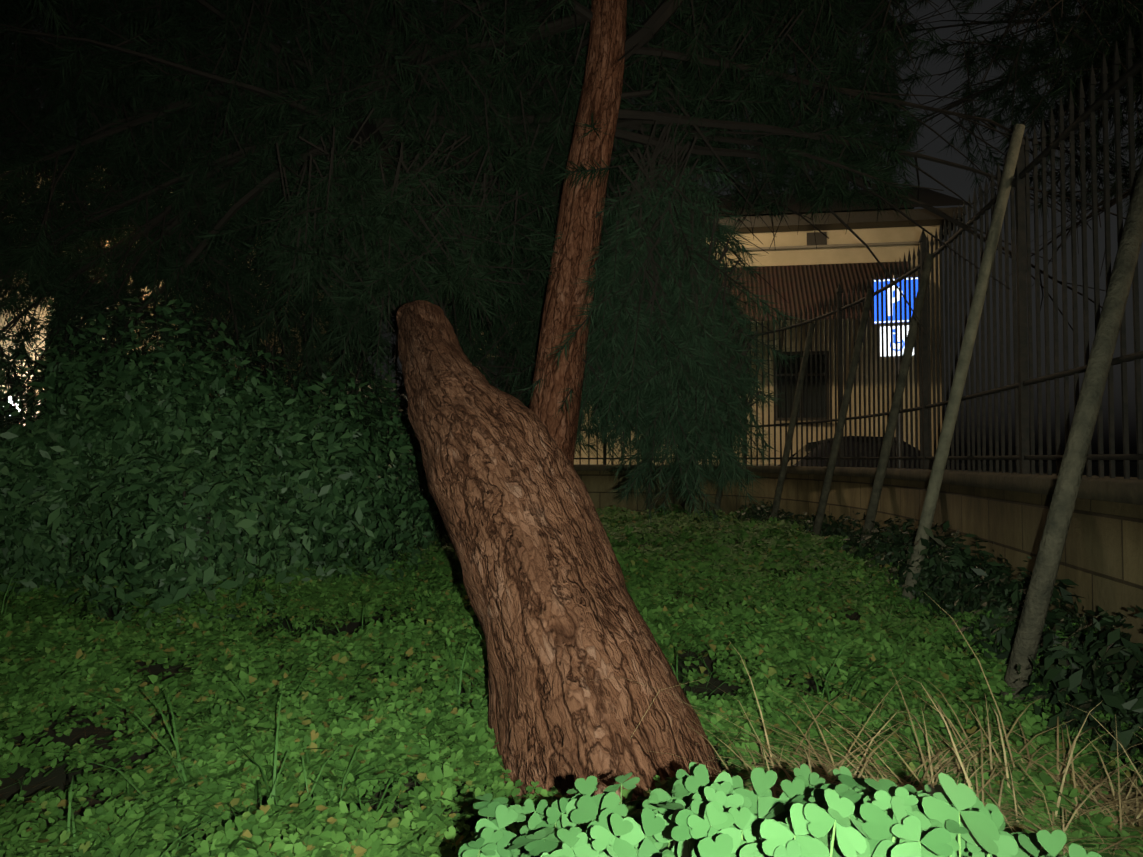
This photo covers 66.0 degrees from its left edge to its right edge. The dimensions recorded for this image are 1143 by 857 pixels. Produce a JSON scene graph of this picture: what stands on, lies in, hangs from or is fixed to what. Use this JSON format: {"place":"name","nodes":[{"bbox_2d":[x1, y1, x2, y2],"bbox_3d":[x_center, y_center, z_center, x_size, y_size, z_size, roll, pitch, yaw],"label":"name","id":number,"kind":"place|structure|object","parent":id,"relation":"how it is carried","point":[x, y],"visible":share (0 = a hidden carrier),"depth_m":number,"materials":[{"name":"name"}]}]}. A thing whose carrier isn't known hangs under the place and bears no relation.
{"place":"outdoors","nodes":[
{"label":"outdoors","id":0,"kind":"place"},
{"bbox_2d":[0,462,1142,856],"bbox_3d":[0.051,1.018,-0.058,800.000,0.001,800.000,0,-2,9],"label":"ground","id":1,"kind":"structure","parent":0,"point":[40,782],"depth_m":3.41,"materials":[{"name":"soil"}]},
{"bbox_2d":[0,164,367,426],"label":"building","id":2,"kind":"structure","parent":1,"relation":"on","point":[9,342],"depth_m":19.50,"materials":[{"name":"paint"}]},
{"bbox_2d":[0,266,450,631],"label":"shrubs","id":3,"kind":"object","parent":1,"relation":"on","point":[171,493],"visible":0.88,"depth_m":5.58,"materials":[{"name":"green plant"}]},
{"bbox_2d":[0,0,943,846],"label":"pine tree","id":4,"kind":"object","parent":1,"relation":"on","point":[558,614],"visible":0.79,"depth_m":5.91,"materials":[{"name":"brown plant"}]},
{"bbox_2d":[0,522,980,856],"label":"grass tufts","id":5,"kind":"object","parent":1,"relation":"on","point":[178,768],"visible":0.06,"depth_m":2.36,"materials":[{"name":"green plant"}]},
{"bbox_2d":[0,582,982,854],"bbox_3d":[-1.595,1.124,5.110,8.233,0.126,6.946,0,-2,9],"label":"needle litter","id":6,"kind":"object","parent":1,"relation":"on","point":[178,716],"depth_m":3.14,"materials":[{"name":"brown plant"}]},
{"bbox_2d":[0,503,1142,856],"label":"ground cover","id":7,"kind":"object","parent":1,"relation":"on","point":[88,657],"visible":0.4,"depth_m":3.08,"materials":[{"name":"green plant"}]},
{"bbox_2d":[8,0,1142,529],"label":"conifer foliage","id":8,"kind":"object","parent":1,"relation":"on","point":[646,332],"visible":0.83,"depth_m":5.91,"materials":[{"name":"green plant"}]},
{"bbox_2d":[471,187,972,465],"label":"building","id":9,"kind":"structure","parent":1,"relation":"on","point":[802,272],"depth_m":20.27,"materials":[{"name":"paint"}]},
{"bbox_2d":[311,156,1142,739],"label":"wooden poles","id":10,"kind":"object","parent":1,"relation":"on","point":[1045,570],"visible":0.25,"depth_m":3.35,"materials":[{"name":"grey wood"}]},
{"bbox_2d":[574,592,1142,856],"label":"dry grass tufts","id":11,"kind":"object","parent":1,"relation":"on","point":[1070,752],"visible":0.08,"depth_m":2.20,"materials":[{"name":"beige plant"}]},
{"bbox_2d":[576,471,1142,688],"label":"garden wall","id":12,"kind":"structure","parent":1,"relation":"on","point":[1101,564],"depth_m":5.42,"materials":[{"name":"concrete"}]},
{"bbox_2d":[574,465,1142,504],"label":"wall coping","id":13,"kind":"object","parent":12,"relation":"on","point":[1119,489],"depth_m":5.27,"materials":[{"name":"grey concrete"}]},
{"bbox_2d":[0,14,1142,479],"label":"iron fence","id":14,"kind":"object","parent":13,"relation":"on","point":[1022,386],"visible":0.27,"depth_m":5.66,"materials":[{"name":"black metal"}]},
{"bbox_2d":[619,666,1142,856],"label":"dry grass mat","id":15,"kind":"object","parent":1,"relation":"on","point":[933,783],"visible":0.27,"depth_m":2.19,"materials":[{"name":"plant"}]},
{"bbox_2d":[874,274,917,467],"bbox_3d":[3.701,-0.182,9.971,0.520,3.140,0.077,-1,-2,20],"label":"sign pole","id":16,"kind":"object","parent":1,"relation":"on","point":[884,314],"visible":0.4,"depth_m":9.98,"materials":[{"name":"blue metal"}]},
{"bbox_2d":[732,499,1142,791],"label":"shrubs","id":17,"kind":"object","parent":1,"relation":"on","point":[955,571],"visible":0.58,"depth_m":3.86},
{"bbox_2d":[899,124,1024,607],"bbox_3d":[2.311,-0.292,5.247,0.825,3.067,0.072,0,-2,2],"label":"wooden pole","id":18,"kind":"object","parent":1,"relation":"on","point":[949,422],"visible":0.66,"depth_m":5.22,"materials":[{"name":"wood"}]},
{"bbox_2d":[787,0,1142,286],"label":"pine tree","id":19,"kind":"object","parent":1,"relation":"on","point":[989,94],"visible":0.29,"depth_m":7.82,"materials":[{"name":"plant"}]},
{"bbox_2d":[0,0,1142,461],"label":"sky","id":20,"kind":"structure","parent":0,"point":[954,178],"materials":[{"name":"black"}]},
{"bbox_2d":[777,436,982,470],"bbox_3d":[5.122,0.861,15.945,4.290,1.424,1.786,0,-2,5],"label":"parked car","id":21,"kind":"object","parent":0,"point":[848,453],"visible":0.12,"depth_m":15.21,"materials":[{"name":"black paint"}]},
{"bbox_3d":[0.211,1.102,0.891,1.200,0.840,1.200,0,-2,9],"label":"mound","id":22,"kind":"object","parent":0,"visible":0},
{"bbox_2d":[458,762,1101,856],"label":"clover","id":23,"kind":"object","parent":22,"relation":"on","point":[729,816],"visible":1,"depth_m":0.97,"materials":[{"name":"green plant"}]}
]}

